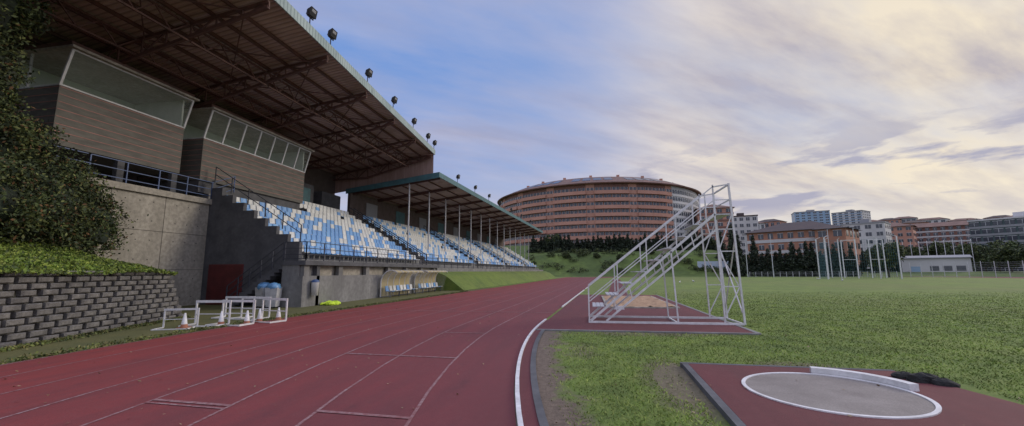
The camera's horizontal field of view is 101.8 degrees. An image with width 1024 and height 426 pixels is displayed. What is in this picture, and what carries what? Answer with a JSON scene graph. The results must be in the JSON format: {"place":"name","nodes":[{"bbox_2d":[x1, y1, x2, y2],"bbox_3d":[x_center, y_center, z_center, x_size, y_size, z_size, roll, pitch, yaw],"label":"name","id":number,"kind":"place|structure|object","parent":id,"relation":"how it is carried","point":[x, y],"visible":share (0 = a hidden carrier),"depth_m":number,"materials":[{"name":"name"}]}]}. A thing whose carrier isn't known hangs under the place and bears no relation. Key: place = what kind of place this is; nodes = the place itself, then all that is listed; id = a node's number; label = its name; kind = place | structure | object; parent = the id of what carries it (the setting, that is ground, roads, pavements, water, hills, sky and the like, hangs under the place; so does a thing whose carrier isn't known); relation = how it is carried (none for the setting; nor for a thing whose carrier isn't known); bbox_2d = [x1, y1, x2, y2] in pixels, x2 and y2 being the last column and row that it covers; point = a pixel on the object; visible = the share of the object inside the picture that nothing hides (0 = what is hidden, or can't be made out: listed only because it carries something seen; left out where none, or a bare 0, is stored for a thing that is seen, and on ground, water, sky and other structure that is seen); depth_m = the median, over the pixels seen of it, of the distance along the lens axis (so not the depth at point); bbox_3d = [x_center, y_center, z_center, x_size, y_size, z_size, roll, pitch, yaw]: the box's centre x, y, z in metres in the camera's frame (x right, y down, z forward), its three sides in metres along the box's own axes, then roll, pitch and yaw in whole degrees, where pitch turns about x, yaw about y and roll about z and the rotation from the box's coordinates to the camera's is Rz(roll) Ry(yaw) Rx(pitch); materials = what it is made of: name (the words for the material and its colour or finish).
{"place":"outdoors","nodes":[
{"label":"outdoors","id":0,"kind":"place"},
{"bbox_2d":[1,241,117,272],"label":"embankment","id":1,"kind":"structure","parent":0,"point":[51,263],"depth_m":12.09,"materials":[{"name":"green plant"}]},
{"bbox_2d":[0,0,76,118],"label":"tree","id":2,"kind":"object","parent":1,"relation":"on","point":[15,15],"visible":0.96,"depth_m":14.78,"materials":[{"name":"green plant"}]},
{"bbox_2d":[0,90,148,257],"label":"bush","id":3,"kind":"object","parent":1,"relation":"on","point":[47,196],"visible":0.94,"depth_m":14.48,"materials":[{"name":"green plant"}]},
{"bbox_2d":[0,237,177,275],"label":"bank grass","id":4,"kind":"structure","parent":1,"relation":"on","point":[16,254],"depth_m":12.74,"materials":[{"name":"green plant"}]},
{"bbox_2d":[0,288,487,364],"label":"grass verge","id":5,"kind":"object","parent":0,"point":[117,336],"depth_m":14.85,"materials":[{"name":"plant"}]},
{"bbox_2d":[0,271,183,347],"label":"retaining wall","id":6,"kind":"structure","parent":5,"relation":"on","point":[36,307],"depth_m":11.75,"materials":[{"name":"grey concrete blocks"},{"name":"mortar"}]},
{"bbox_2d":[151,308,199,330],"bbox_3d":[-10.506,3.312,13.015,0.976,0.596,0.672,2,-8,-14],"label":"hurdle","id":7,"kind":"object","parent":5,"relation":"on","point":[164,319],"visible":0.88,"depth_m":13.24,"materials":[{"name":"white paint"}]},
{"bbox_2d":[178,300,231,326],"bbox_3d":[-10.029,3.283,13.622,1.220,0.795,0.672,-1,-8,2],"label":"hurdle","id":8,"kind":"object","parent":5,"relation":"on","point":[213,301],"visible":0.89,"depth_m":13.93,"materials":[{"name":"white paint"}]},
{"bbox_2d":[0,0,438,306],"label":"grandstand","id":9,"kind":"object","parent":5,"relation":"on","point":[185,123],"visible":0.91,"depth_m":22.70,"materials":[{"name":"grey concrete"}]},
{"bbox_2d":[205,264,243,304],"bbox_3d":[-15.836,3.933,22.899,2.200,2.200,0.082,-2,-8,10],"label":"roller door","id":10,"kind":"structure","parent":9,"relation":"in","point":[219,275],"depth_m":22.90,"materials":[{"name":"metal"}]},
{"bbox_2d":[303,187,310,201],"bbox_3d":[-18.566,-1.492,35.509,0.050,1.900,4.000,-2,-8,10],"label":"rear door","id":11,"kind":"structure","parent":9,"relation":"in","point":[306,192],"depth_m":37.00,"materials":[{"name":"teal paint"}]},
{"bbox_2d":[306,6,317,22],"bbox_3d":[-10.271,-10.036,21.293,0.340,0.860,0.515,-2,-8,10],"label":"floodlight","id":12,"kind":"object","parent":9,"relation":"attached to","point":[311,13],"visible":1,"depth_m":21.24,"materials":[{"name":"metal"}]},
{"bbox_2d":[310,279,318,295],"bbox_3d":[-10.187,3.842,21.492,0.420,0.820,0.400,-2,-8,10],"label":"litter bin","id":13,"kind":"object","parent":9,"relation":"attached to","point":[314,289],"visible":1,"depth_m":21.35,"materials":[{"name":"white paint"}]},
{"bbox_2d":[327,28,336,44],"bbox_3d":[-10.024,-9.755,23.158,0.340,0.860,0.515,-2,-8,10],"label":"floodlight","id":14,"kind":"object","parent":9,"relation":"on","point":[332,34],"visible":1,"depth_m":23.10,"materials":[{"name":"metal"}]},
{"bbox_2d":[205,300,255,325],"bbox_3d":[-9.308,3.303,13.791,1.220,0.795,0.672,-1,-8,6],"label":"hurdle","id":15,"kind":"object","parent":5,"relation":"on","point":[253,313],"visible":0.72,"depth_m":14.04,"materials":[{"name":"white paint"}]},
{"bbox_2d":[211,296,254,318],"bbox_3d":[-10.678,3.616,15.954,1.220,0.795,0.672,-1,-8,5],"label":"hurdle","id":16,"kind":"object","parent":5,"relation":"on","point":[227,297],"visible":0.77,"depth_m":16.27,"materials":[{"name":"white paint"}]},
{"bbox_2d":[0,290,467,364],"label":"verge weeds","id":17,"kind":"object","parent":5,"relation":"on","point":[52,340],"visible":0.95,"depth_m":11.20,"materials":[{"name":"green plant"}]},
{"bbox_2d":[227,297,270,319],"bbox_3d":[-9.840,3.561,15.599,1.220,0.795,0.672,-1,-8,7],"label":"hurdle","id":18,"kind":"object","parent":5,"relation":"on","point":[240,318],"visible":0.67,"depth_m":15.87,"materials":[{"name":"white paint"}]},
{"bbox_2d":[255,282,269,307],"bbox_3d":[-12.358,4.077,20.716,0.646,1.264,0.711,-4,-9,22],"label":"wheeled bin","id":19,"kind":"object","parent":5,"relation":"on","point":[260,289],"visible":0.59,"depth_m":20.48,"materials":[{"name":"plastic"}]},
{"bbox_2d":[264,282,282,307],"bbox_3d":[-11.738,4.032,20.433,0.668,1.266,0.672,1,-8,-7],"label":"wheeled bin","id":20,"kind":"object","parent":5,"relation":"on","point":[273,290],"visible":0.88,"depth_m":20.17,"materials":[{"name":"plastic"}]},
{"bbox_2d":[380,270,423,297],"bbox_3d":[-7.933,5.112,30.443,1.225,1.878,4.660,-2,-8,10],"label":"dugout","id":21,"kind":"object","parent":5,"relation":"on","point":[394,282],"visible":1,"depth_m":30.02,"materials":[{"name":"beige"}]},
{"bbox_2d":[414,270,446,292],"bbox_3d":[-6.914,5.875,35.896,1.225,1.878,4.660,-2,-8,10],"label":"dugout","id":22,"kind":"object","parent":5,"relation":"on","point":[425,281],"visible":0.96,"depth_m":35.52,"materials":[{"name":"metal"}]},
{"bbox_2d":[436,271,555,289],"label":"grass bank","id":23,"kind":"structure","parent":0,"point":[463,280],"depth_m":48.44,"materials":[{"name":"plant"}]},
{"bbox_2d":[346,172,542,271],"bbox_3d":[-5.475,6.106,71.858,11.780,11.450,63.122,-2,-8,13],"label":"grandstand","id":24,"kind":"object","parent":23,"relation":"on","point":[437,202],"visible":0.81,"depth_m":54.61,"materials":[{"name":"grey concrete"}]},
{"bbox_2d":[366,203,377,220],"bbox_3d":[-15.737,0.066,46.672,0.050,2.100,2.200,-2,-8,13],"label":"rear door","id":25,"kind":"structure","parent":24,"relation":"in","point":[371,210],"depth_m":46.61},
{"bbox_2d":[396,211,404,224],"bbox_3d":[-14.222,0.939,52.932,0.050,2.100,2.200,-2,-8,13],"label":"rear door","id":26,"kind":"structure","parent":24,"relation":"in","point":[400,217],"depth_m":52.95,"materials":[{"name":"teal paint"}]},
{"bbox_2d":[340,210,535,266],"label":"stadium seats","id":27,"kind":"object","parent":24,"relation":"on","point":[400,230],"visible":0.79,"depth_m":52.30,"materials":[{"name":"white plastic"}]},
{"bbox_2d":[0,277,1023,425],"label":"running track","id":28,"kind":"structure","parent":0,"point":[485,395],"depth_m":7.22,"materials":[{"name":"rubber"}]},
{"bbox_2d":[144,402,222,408],"bbox_3d":[-4.252,2.486,5.382,1.258,0.001,0.040,-2,-8,13],"label":"cross marking","id":29,"kind":"object","parent":28,"relation":"on","point":[184,405],"visible":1,"depth_m":5.37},
{"bbox_2d":[153,399,231,405],"bbox_3d":[-4.253,2.503,5.504,1.258,0.001,0.070,-2,-8,13],"label":"cross marking","id":30,"kind":"object","parent":28,"relation":"on","point":[194,402],"visible":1,"depth_m":5.49,"materials":[{"name":"paint"}]},
{"bbox_2d":[3,285,509,364],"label":"lane marking","id":31,"kind":"object","parent":28,"relation":"on","point":[180,334],"visible":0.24,"depth_m":10.65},
{"bbox_2d":[250,298,287,322],"bbox_3d":[-8.660,3.425,14.684,1.220,0.795,0.672,-3,-9,20],"label":"hurdle","id":32,"kind":"object","parent":28,"relation":"on","point":[283,299],"visible":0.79,"depth_m":14.82,"materials":[{"name":"white paint"}]},
{"bbox_2d":[0,282,537,377],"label":"lane marking","id":33,"kind":"object","parent":28,"relation":"on","point":[182,341],"visible":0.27,"depth_m":9.63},
{"bbox_2d":[0,284,543,418],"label":"lane marking","id":34,"kind":"object","parent":28,"relation":"on","point":[176,368],"visible":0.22,"depth_m":6.98,"materials":[{"name":"paint"}]},
{"bbox_2d":[2,277,586,393],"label":"lane marking","id":35,"kind":"object","parent":28,"relation":"on","point":[184,351],"visible":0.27,"depth_m":8.38,"materials":[{"name":"paint"}]},
{"bbox_2d":[80,279,573,425],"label":"lane marking","id":36,"kind":"object","parent":28,"relation":"on","point":[233,371],"visible":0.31,"depth_m":6.75,"materials":[{"name":"paint"}]},
{"bbox_2d":[315,410,410,418],"bbox_3d":[-1.803,2.417,5.001,1.262,0.001,0.070,-2,-8,13],"label":"cross marking","id":37,"kind":"object","parent":28,"relation":"on","point":[367,414],"visible":1,"depth_m":4.99,"materials":[{"name":"paint"}]},
{"bbox_2d":[187,281,572,425],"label":"lane marking","id":38,"kind":"object","parent":28,"relation":"on","point":[302,372],"visible":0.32,"depth_m":6.54,"materials":[{"name":"paint"}]},
{"bbox_2d":[295,280,582,425],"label":"lane marking","id":39,"kind":"object","parent":28,"relation":"on","point":[313,413],"visible":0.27,"depth_m":6.70,"materials":[{"name":"paint"}]},
{"bbox_2d":[404,278,593,425],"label":"lane marking","id":40,"kind":"object","parent":28,"relation":"on","point":[421,401],"visible":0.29,"depth_m":6.42,"materials":[{"name":"paint"}]},
{"bbox_2d":[515,319,546,425],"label":"kerb rail","id":41,"kind":"object","parent":28,"relation":"on","point":[518,410],"visible":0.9,"depth_m":6.24,"materials":[{"name":"metal"}]},
{"bbox_2d":[609,279,626,294],"bbox_3d":[14.371,9.659,57.063,1.398,0.001,57.185,-2,-8,14],"label":"runway","id":42,"kind":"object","parent":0,"point":[611,289],"visible":0.4,"depth_m":42.98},
{"bbox_2d":[537,295,752,332],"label":"pad paving","id":43,"kind":"structure","parent":0,"point":[573,314],"depth_m":14.32,"materials":[{"name":"rubber"}]},
{"bbox_2d":[588,183,745,324],"bbox_3d":[4.987,1.432,14.323,4.752,4.456,1.755,-2,-8,10],"label":"judges stand","id":44,"kind":"object","parent":43,"relation":"on","point":[714,217],"visible":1,"depth_m":13.57,"materials":[{"name":"white paint"}]},
{"bbox_2d":[287,0,1023,224],"label":"sky","id":45,"kind":"structure","parent":0,"point":[884,108],"materials":[{"name":"blue"}]},
{"bbox_2d":[486,276,1023,425],"bbox_3d":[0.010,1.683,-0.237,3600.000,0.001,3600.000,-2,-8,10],"label":"ground","id":46,"kind":"structure","parent":0,"point":[836,286],"depth_m":9.86,"materials":[{"name":"green plant"}]},
{"bbox_2d":[519,320,546,425],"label":"kerb","id":47,"kind":"structure","parent":46,"relation":"on","point":[529,414],"depth_m":6.09,"materials":[{"name":"concrete"}]},
{"bbox_2d":[530,330,548,425],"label":"gutter","id":48,"kind":"object","parent":46,"relation":"on","point":[541,415],"visible":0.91,"depth_m":6.03,"materials":[{"name":"concrete"}]},
{"bbox_2d":[601,296,679,308],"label":"pit kerb","id":49,"kind":"structure","parent":46,"relation":"on","point":[604,300],"depth_m":18.79,"materials":[{"name":"concrete"}]},
{"bbox_2d":[604,295,674,306],"bbox_3d":[6.682,4.822,22.979,2.960,0.090,8.460,-2,-8,10],"label":"sand pit","id":50,"kind":"object","parent":49,"relation":"on","point":[642,301],"visible":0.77,"depth_m":21.57,"materials":[{"name":"sand"}]},
{"bbox_2d":[536,295,760,334],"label":"pad kerb","id":51,"kind":"structure","parent":46,"relation":"on","point":[732,333],"depth_m":11.60,"materials":[{"name":"grey concrete"}]},
{"bbox_2d":[723,224,745,276],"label":"cypress tree","id":52,"kind":"object","parent":46,"relation":"on","point":[728,256],"visible":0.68,"depth_m":110.31,"materials":[{"name":"green plant"}]},
{"bbox_2d":[732,233,748,276],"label":"cypress tree","id":53,"kind":"object","parent":46,"relation":"on","point":[742,257],"visible":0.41,"depth_m":111.23,"materials":[{"name":"green plant"}]},
{"bbox_2d":[746,234,760,275],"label":"cypress tree","id":54,"kind":"object","parent":46,"relation":"on","point":[753,260],"visible":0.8,"depth_m":114.92,"materials":[{"name":"green plant"}]},
{"bbox_2d":[753,252,767,276],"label":"cypress tree","id":55,"kind":"object","parent":46,"relation":"on","point":[759,269],"visible":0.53,"depth_m":111.51,"materials":[{"name":"green plant"}]},
{"bbox_2d":[760,249,780,276],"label":"cypress tree","id":56,"kind":"object","parent":46,"relation":"on","point":[766,263],"visible":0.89,"depth_m":109.46,"materials":[{"name":"green plant"}]},
{"bbox_2d":[775,248,785,276],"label":"cypress tree","id":57,"kind":"object","parent":46,"relation":"on","point":[780,259],"visible":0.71,"depth_m":109.55,"materials":[{"name":"green plant"}]},
{"bbox_2d":[743,221,829,258],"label":"school building","id":58,"kind":"structure","parent":46,"relation":"on","point":[783,235],"depth_m":126.67,"materials":[{"name":"orange brick"}]},
{"bbox_2d":[680,362,893,425],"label":"pad kerb","id":59,"kind":"structure","parent":46,"relation":"on","point":[730,416],"depth_m":5.88,"materials":[{"name":"concrete"}]},
{"bbox_2d":[784,241,808,276],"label":"cypress tree","id":60,"kind":"object","parent":46,"relation":"on","point":[790,260],"visible":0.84,"depth_m":107.38,"materials":[{"name":"green plant"}]},
{"bbox_2d":[789,248,812,276],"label":"cypress tree","id":61,"kind":"object","parent":46,"relation":"on","point":[802,262],"visible":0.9,"depth_m":105.99,"materials":[{"name":"green plant"}]},
{"bbox_2d":[802,241,815,276],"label":"cypress tree","id":62,"kind":"object","parent":46,"relation":"on","point":[806,253],"visible":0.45,"depth_m":107.05,"materials":[{"name":"green plant"}]},
{"bbox_2d":[805,241,816,276],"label":"cypress tree","id":63,"kind":"object","parent":46,"relation":"on","point":[813,254],"visible":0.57,"depth_m":106.64,"materials":[{"name":"green plant"}]},
{"bbox_2d":[812,251,829,276],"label":"cypress tree","id":64,"kind":"object","parent":46,"relation":"on","point":[816,273],"visible":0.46,"depth_m":104.28,"materials":[{"name":"green plant"}]},
{"bbox_2d":[818,246,838,276],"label":"cypress tree","id":65,"kind":"object","parent":46,"relation":"on","point":[828,256],"visible":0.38,"depth_m":103.53,"materials":[{"name":"green plant"}]},
{"bbox_2d":[812,225,862,266],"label":"school building","id":66,"kind":"structure","parent":46,"relation":"on","point":[835,232],"depth_m":116.35,"materials":[{"name":"orange brick"}]},
{"bbox_2d":[846,230,860,266],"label":"windows","id":67,"kind":"structure","parent":66,"relation":"in","point":[847,233],"depth_m":117.44,"materials":[{"name":"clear glass"}]},
{"bbox_2d":[829,243,846,276],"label":"cypress tree","id":68,"kind":"object","parent":46,"relation":"on","point":[836,262],"visible":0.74,"depth_m":102.97,"materials":[{"name":"green plant"}]},
{"bbox_2d":[837,241,854,276],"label":"cypress tree","id":69,"kind":"object","parent":46,"relation":"on","point":[846,267],"visible":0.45,"depth_m":102.81,"materials":[{"name":"green plant"}]},
{"bbox_2d":[845,245,862,276],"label":"cypress tree","id":70,"kind":"object","parent":46,"relation":"on","point":[854,266],"visible":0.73,"depth_m":101.39,"materials":[{"name":"green plant"}]},
{"bbox_2d":[689,364,1023,425],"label":"throwing pad","id":71,"kind":"object","parent":46,"relation":"on","point":[961,407],"visible":0.56,"depth_m":4.92,"materials":[{"name":"rubber"}]},
{"bbox_2d":[745,374,935,415],"bbox_3d":[4.279,2.400,5.591,2.000,0.001,2.000,-2,-8,10],"label":"throwing circle","id":72,"kind":"object","parent":71,"relation":"on","point":[831,394],"visible":1,"depth_m":5.44,"materials":[{"name":"grey concrete"}]},
{"bbox_2d":[741,372,941,418],"bbox_3d":[4.279,2.399,5.591,2.100,0.020,2.100,-2,-8,10],"label":"circle rim","id":73,"kind":"object","parent":72,"relation":"on","point":[937,410],"visible":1,"depth_m":5.07,"materials":[{"name":"white paint"}]},
{"bbox_2d":[809,366,919,391],"bbox_3d":[5.159,2.430,6.154,0.293,0.095,1.296,5,-10,-32],"label":"toe board","id":74,"kind":"object","parent":71,"relation":"on","point":[907,385],"visible":0.93,"depth_m":6.11,"materials":[{"name":"white paint"}]},
{"bbox_2d":[890,371,960,387],"bbox_3d":[6.024,2.438,6.090,0.380,0.221,0.741,5,-10,-34],"label":"folded net","id":75,"kind":"object","parent":71,"relation":"on","point":[923,377],"visible":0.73,"depth_m":6.00,"materials":[{"name":"fabric"}]},
{"bbox_2d":[815,234,902,278],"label":"throwing cage","id":76,"kind":"object","parent":46,"relation":"on","point":[825,252],"visible":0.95,"depth_m":77.81,"materials":[{"name":"white paint"}]},
{"bbox_2d":[859,251,868,271],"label":"cypress tree","id":77,"kind":"object","parent":46,"relation":"on","point":[864,267],"visible":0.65,"depth_m":115.87,"materials":[{"name":"green plant"}]},
{"bbox_2d":[868,241,907,276],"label":"tree","id":78,"kind":"object","parent":46,"relation":"on","point":[889,260],"visible":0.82,"depth_m":87.85,"materials":[{"name":"green plant"}]},
{"bbox_2d":[901,255,972,271],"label":"shed","id":79,"kind":"structure","parent":46,"relation":"on","point":[949,262],"depth_m":104.65,"materials":[{"name":"white paint"}]},
{"bbox_2d":[909,260,1023,277],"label":"fence","id":80,"kind":"object","parent":46,"relation":"on","point":[980,262],"visible":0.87,"depth_m":85.64,"materials":[{"name":"metal"}]},
{"bbox_2d":[967,211,1023,270],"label":"office building","id":81,"kind":"structure","parent":46,"relation":"on","point":[984,231],"depth_m":124.52,"materials":[{"name":"white paint"}]},
{"bbox_2d":[970,219,1023,233],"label":"windows","id":82,"kind":"structure","parent":81,"relation":"in","point":[1013,229],"depth_m":124.58,"materials":[{"name":"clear glass"}]},
{"bbox_2d":[987,244,1023,271],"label":"tree","id":83,"kind":"object","parent":46,"relation":"on","point":[1002,255],"visible":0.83,"depth_m":95.11,"materials":[{"name":"green plant"}]},
{"bbox_2d":[504,243,1023,276],"bbox_3d":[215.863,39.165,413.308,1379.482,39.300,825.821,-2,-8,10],"label":"hillside","id":84,"kind":"structure","parent":0,"point":[591,264],"depth_m":128.50,"materials":[{"name":"plant"}]},
{"bbox_2d":[526,235,541,252],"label":"cypress tree","id":85,"kind":"object","parent":84,"relation":"on","point":[533,246],"visible":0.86,"depth_m":146.11,"materials":[{"name":"green plant"}]},
{"bbox_2d":[497,175,701,245],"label":"apartment building","id":86,"kind":"structure","parent":84,"relation":"on","point":[590,207],"depth_m":170.44,"materials":[{"name":"brick"}]},
{"bbox_2d":[500,188,698,245],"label":"windows","id":87,"kind":"structure","parent":86,"relation":"in","point":[653,189],"depth_m":177.66,"materials":[{"name":"grey glass"}]},
{"bbox_2d":[527,246,723,273],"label":"slope shrubs","id":88,"kind":"object","parent":84,"relation":"on","point":[586,251],"visible":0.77,"depth_m":132.38,"materials":[{"name":"green plant"}]},
{"bbox_2d":[697,261,728,267],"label":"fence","id":89,"kind":"object","parent":84,"relation":"on","point":[713,263],"visible":0.45,"depth_m":120.01,"materials":[{"name":"metal"}]},
{"bbox_2d":[693,204,734,248],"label":"apartment building","id":90,"kind":"structure","parent":84,"relation":"on","point":[723,221],"depth_m":171.55,"materials":[{"name":"brick"}]},
{"bbox_2d":[714,231,727,260],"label":"cypress tree","id":91,"kind":"object","parent":84,"relation":"on","point":[723,246],"visible":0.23,"depth_m":124.44,"materials":[{"name":"green plant"}]},
{"bbox_2d":[734,213,758,254],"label":"apartment building","id":92,"kind":"structure","parent":84,"relation":"on","point":[743,223],"depth_m":201.29,"materials":[{"name":"white paint"}]},
{"bbox_2d":[758,219,786,227],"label":"hill house","id":93,"kind":"structure","parent":84,"relation":"on","point":[769,222],"depth_m":298.25,"materials":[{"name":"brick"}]},
{"bbox_2d":[791,210,830,224],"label":"tower block","id":94,"kind":"structure","parent":84,"relation":"on","point":[822,216],"depth_m":342.27,"materials":[{"name":"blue concrete"}]},
{"bbox_2d":[791,211,829,222],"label":"windows","id":95,"kind":"structure","parent":94,"relation":"in","point":[821,211],"depth_m":342.41,"materials":[{"name":"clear glass"}]},
{"bbox_2d":[831,209,870,225],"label":"tower block","id":96,"kind":"structure","parent":84,"relation":"on","point":[848,217],"depth_m":327.77,"materials":[{"name":"white paint"}]},
{"bbox_2d":[833,211,870,225],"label":"windows","id":97,"kind":"structure","parent":96,"relation":"in","point":[857,211],"depth_m":327.97,"materials":[{"name":"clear glass"}]},
{"bbox_2d":[840,219,892,268],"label":"apartment building","id":98,"kind":"structure","parent":84,"relation":"on","point":[878,229],"depth_m":159.29,"materials":[{"name":"white paint"}]},
{"bbox_2d":[891,222,917,246],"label":"apartment building","id":99,"kind":"structure","parent":84,"relation":"on","point":[905,234],"depth_m":182.13,"materials":[{"name":"paint"}]},
{"bbox_2d":[903,245,929,258],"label":"tree","id":100,"kind":"object","parent":84,"relation":"on","point":[915,251],"visible":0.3,"depth_m":124.08,"materials":[{"name":"green plant"}]},
{"bbox_2d":[917,217,949,222],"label":"hill house","id":101,"kind":"structure","parent":84,"relation":"on","point":[936,219],"depth_m":422.06,"materials":[{"name":"white paint"}]},
{"bbox_2d":[921,240,957,254],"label":"tree","id":102,"kind":"object","parent":84,"relation":"on","point":[932,248],"visible":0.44,"depth_m":131.46,"materials":[{"name":"green plant"}]},
{"bbox_2d":[911,220,970,250],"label":"apartment building","id":103,"kind":"structure","parent":84,"relation":"on","point":[948,232],"depth_m":187.96,"materials":[{"name":"concrete"}]},
{"bbox_2d":[917,225,970,245],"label":"windows","id":104,"kind":"structure","parent":103,"relation":"in","point":[958,227],"depth_m":187.01,"materials":[{"name":"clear glass"}]},
{"bbox_2d":[960,244,997,271],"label":"tree","id":105,"kind":"object","parent":84,"relation":"on","point":[979,254],"visible":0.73,"depth_m":105.41,"materials":[{"name":"green plant"}]},
{"bbox_2d":[982,239,1023,270],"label":"tree","id":106,"kind":"object","parent":84,"relation":"on","point":[998,243],"visible":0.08,"depth_m":113.02,"materials":[{"name":"green plant"}]},
{"bbox_2d":[1012,246,1023,263],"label":"tree","id":107,"kind":"object","parent":84,"relation":"on","point":[1020,256],"visible":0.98,"depth_m":91.12,"materials":[{"name":"green plant"}]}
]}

